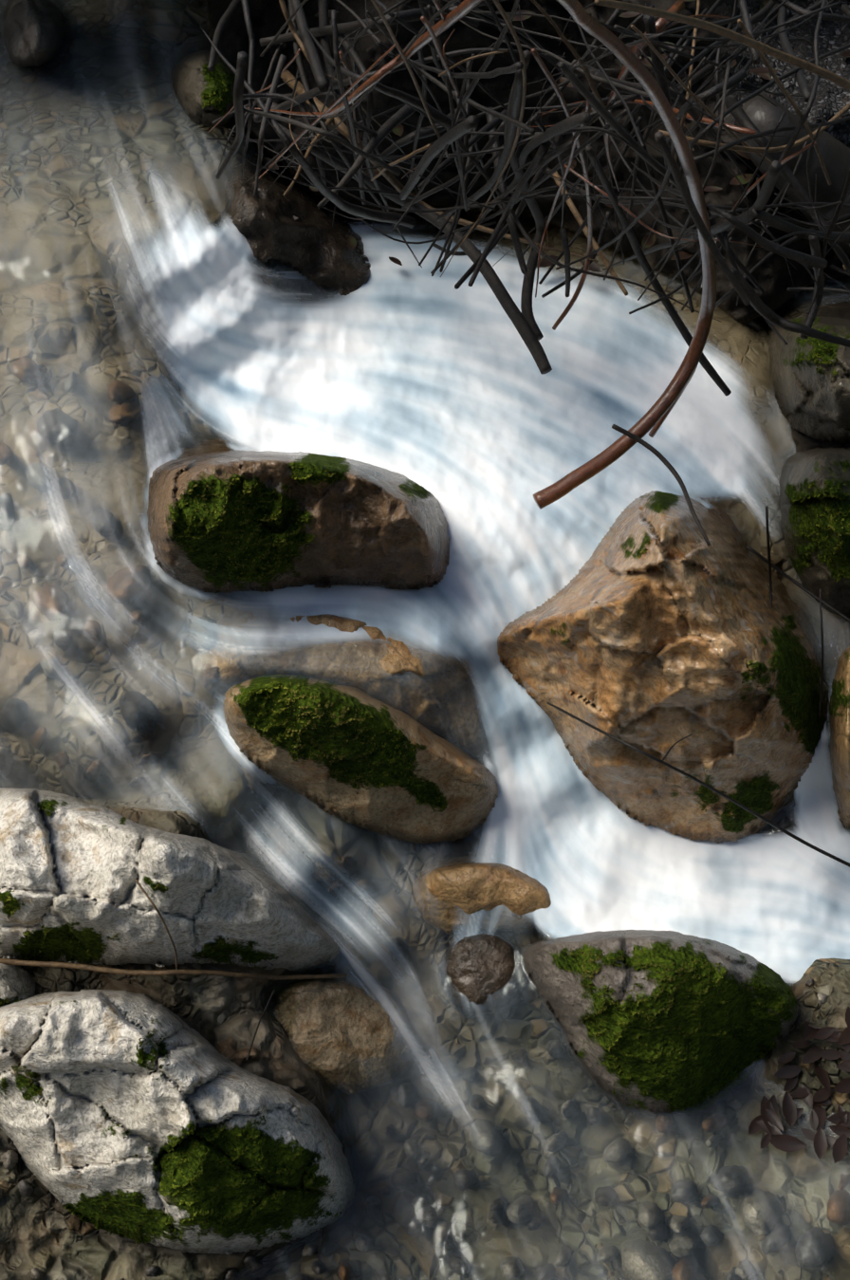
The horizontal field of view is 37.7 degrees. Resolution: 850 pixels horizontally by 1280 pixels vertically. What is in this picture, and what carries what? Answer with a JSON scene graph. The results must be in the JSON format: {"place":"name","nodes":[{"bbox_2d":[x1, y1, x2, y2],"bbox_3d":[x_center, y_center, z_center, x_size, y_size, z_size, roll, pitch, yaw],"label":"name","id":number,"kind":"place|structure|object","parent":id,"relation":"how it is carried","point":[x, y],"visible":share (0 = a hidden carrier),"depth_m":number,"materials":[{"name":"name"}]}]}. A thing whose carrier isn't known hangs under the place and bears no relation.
{"place":"outdoors","nodes":[
{"label":"outdoors","id":0,"kind":"place"},
{"bbox_2d":[0,0,849,1279],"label":"water","id":1,"kind":"structure","parent":0,"point":[154,313],"depth_m":1.93,"materials":[{"name":"white liquid"}]},
{"bbox_2d":[0,0,849,1279],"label":"ground","id":2,"kind":"structure","parent":0,"point":[46,1233],"depth_m":2.17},
{"bbox_2d":[0,1150,18,1168],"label":"pebble","id":3,"kind":"object","parent":2,"relation":"on","point":[9,1159],"visible":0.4,"depth_m":1.63,"materials":[{"name":"grey stone"}]},
{"bbox_2d":[0,963,35,1006],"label":"rock","id":4,"kind":"object","parent":2,"relation":"on","point":[17,982],"visible":0.46,"depth_m":1.64,"materials":[{"name":"stone"}]},
{"bbox_2d":[18,1179,33,1196],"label":"pebble","id":5,"kind":"object","parent":2,"relation":"on","point":[25,1188],"visible":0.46,"depth_m":1.64,"materials":[{"name":"grey stone"}]},
{"bbox_2d":[2,0,64,67],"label":"rock","id":6,"kind":"object","parent":2,"relation":"on","point":[34,31],"visible":0.65,"depth_m":2.28,"materials":[{"name":"grey stone"}]},
{"bbox_2d":[30,1267,43,1279],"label":"pebble","id":7,"kind":"object","parent":2,"relation":"on","point":[36,1273],"visible":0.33,"depth_m":1.62,"materials":[{"name":"grey stone"}]},
{"bbox_2d":[145,1265,158,1276],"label":"pebble","id":8,"kind":"object","parent":2,"relation":"on","point":[151,1270],"visible":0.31,"depth_m":1.66,"materials":[{"name":"grey stone"}]},
{"bbox_2d":[0,787,339,970],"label":"rock","id":9,"kind":"object","parent":2,"relation":"on","point":[73,863],"visible":0.92,"depth_m":1.58,"materials":[{"name":"stone"}]},
{"bbox_2d":[0,989,352,1254],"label":"rock","id":10,"kind":"object","parent":2,"relation":"on","point":[81,1058],"visible":0.9,"depth_m":1.53,"materials":[{"name":"stone"}]},
{"bbox_2d":[171,49,235,127],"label":"rock","id":11,"kind":"object","parent":2,"relation":"on","point":[190,78],"visible":0.67,"depth_m":2.17,"materials":[{"name":"grey stone"}]},
{"bbox_2d":[223,1269,238,1279],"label":"pebble","id":12,"kind":"object","parent":2,"relation":"on","point":[231,1274],"visible":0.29,"depth_m":1.70,"materials":[{"name":"grey stone"}]},
{"bbox_2d":[243,1255,261,1270],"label":"pebble","id":13,"kind":"object","parent":2,"relation":"on","point":[252,1263],"visible":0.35,"depth_m":1.72,"materials":[{"name":"grey stone"}]},
{"bbox_2d":[146,449,449,593],"bbox_3d":[-0.222,-0.256,2.050,0.577,0.628,0.775,2,51,1],"label":"rock","id":14,"kind":"object","parent":2,"relation":"on","point":[373,525],"visible":0.92,"depth_m":1.74,"materials":[{"name":"brown stone"}]},
{"bbox_2d":[232,172,371,295],"bbox_3d":[-0.275,-0.880,2.603,0.396,0.584,0.949,2,51,1],"label":"rock","id":15,"kind":"object","parent":2,"relation":"on","point":[310,243],"visible":0.54,"depth_m":2.24,"materials":[{"name":"brown stone"}]},
{"bbox_2d":[303,1244,314,1256],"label":"pebble","id":16,"kind":"object","parent":2,"relation":"on","point":[308,1250],"visible":0.29,"depth_m":1.73,"materials":[{"name":"grey stone"}]},
{"bbox_2d":[312,1264,322,1274],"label":"pebble","id":17,"kind":"object","parent":2,"relation":"on","point":[317,1269],"visible":0.25,"depth_m":1.72,"materials":[{"name":"grey stone"}]},
{"bbox_2d":[289,981,393,1072],"bbox_3d":[-0.144,0.623,2.009,0.273,0.471,0.298,2,51,1],"label":"rock","id":18,"kind":"object","parent":2,"relation":"on","point":[338,1027],"visible":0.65,"depth_m":1.82,"materials":[{"name":"brown stone"}]},
{"bbox_2d":[339,1264,349,1279],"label":"pebble","id":19,"kind":"object","parent":2,"relation":"on","point":[344,1272],"visible":0.31,"depth_m":1.72,"materials":[{"name":"brown stone"}]},
{"bbox_2d":[290,613,426,676],"bbox_3d":[-0.127,0.052,2.107,0.532,0.574,0.440,2,51,1],"label":"rock","id":20,"kind":"object","parent":2,"relation":"on","point":[399,658],"visible":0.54,"depth_m":1.83,"materials":[{"name":"brown stone"}]},
{"bbox_2d":[222,676,498,843],"bbox_3d":[-0.099,0.165,1.982,0.502,0.728,0.378,2,51,1],"label":"rock","id":21,"kind":"object","parent":2,"relation":"on","point":[465,784],"visible":0.83,"depth_m":1.75,"materials":[{"name":"brown stone"}]},
{"bbox_2d":[0,71,849,1246],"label":"moss fronds","id":22,"kind":"object","parent":2,"relation":"on","point":[205,535],"visible":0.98,"depth_m":1.65,"materials":[{"name":"green plant"}]},
{"bbox_2d":[446,934,515,1004],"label":"rock","id":23,"kind":"object","parent":2,"relation":"on","point":[480,968],"visible":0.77,"depth_m":1.90,"materials":[{"name":"stone"}]},
{"bbox_2d":[426,862,551,915],"bbox_3d":[0.114,0.419,2.114,0.290,0.430,0.278,2,51,1],"label":"rock","id":24,"kind":"object","parent":2,"relation":"on","point":[469,888],"visible":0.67,"depth_m":1.90,"materials":[{"name":"brown stone"}]},
{"bbox_2d":[207,0,816,509],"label":"red-brown branches","id":25,"kind":"object","parent":2,"relation":"on","point":[654,417],"visible":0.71,"depth_m":1.47,"materials":[{"name":"red plant"}]},
{"bbox_2d":[202,0,849,1060],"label":"twigs","id":26,"kind":"object","parent":2,"relation":"on","point":[819,231],"depth_m":1.60,"materials":[{"name":"brown wood"}]},
{"bbox_2d":[0,0,849,980],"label":"branches","id":27,"kind":"object","parent":26,"relation":"on","point":[748,40],"visible":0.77,"depth_m":1.44,"materials":[{"name":"brown wood"}]},
{"bbox_2d":[257,0,849,1163],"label":"leaf litter","id":28,"kind":"object","parent":2,"relation":"on","point":[768,1122],"visible":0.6,"depth_m":1.86,"materials":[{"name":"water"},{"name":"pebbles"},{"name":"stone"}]},
{"bbox_2d":[639,1260,653,1277],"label":"cobble","id":29,"kind":"object","parent":2,"relation":"on","point":[642,1263],"visible":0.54,"depth_m":1.74,"materials":[{"name":"grey stone"}]},
{"bbox_2d":[522,929,799,1112],"bbox_3d":[0.403,0.532,1.946,0.507,0.667,0.403,2,51,1],"label":"rock","id":30,"kind":"object","parent":2,"relation":"on","point":[561,991],"visible":0.94,"depth_m":1.72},
{"bbox_2d":[497,490,828,843],"bbox_3d":[0.436,-0.054,2.067,0.617,0.966,0.788,35,59,25],"label":"rock","id":31,"kind":"object","parent":2,"relation":"on","point":[675,624],"visible":0.92,"depth_m":1.74,"materials":[{"name":"brown stone"}]},
{"bbox_2d":[734,93,849,254],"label":"rock","id":32,"kind":"object","parent":2,"relation":"on","point":[763,114],"visible":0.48,"depth_m":2.04,"materials":[{"name":"grey stone"}]},
{"bbox_2d":[768,315,849,443],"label":"rock","id":33,"kind":"object","parent":2,"relation":"on","point":[811,402],"visible":0.75,"depth_m":1.95,"materials":[{"name":"grey stone"}]},
{"bbox_2d":[805,977,814,987],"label":"pebble","id":34,"kind":"object","parent":2,"relation":"on","point":[809,983],"visible":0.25,"depth_m":1.85,"materials":[{"name":"grey stone"}]},
{"bbox_2d":[779,445,849,616],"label":"rock","id":35,"kind":"object","parent":2,"relation":"on","point":[801,471],"visible":0.83,"depth_m":1.79,"materials":[{"name":"grey stone"}]},
{"bbox_2d":[816,992,827,1004],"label":"pebble","id":36,"kind":"object","parent":2,"relation":"on","point":[822,997],"visible":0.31,"depth_m":1.83,"materials":[{"name":"grey stone"}]},
{"bbox_2d":[828,646,849,830],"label":"rock","id":37,"kind":"object","parent":2,"relation":"on","point":[840,743],"visible":0.73,"depth_m":1.80,"materials":[{"name":"brown stone"}]}
]}

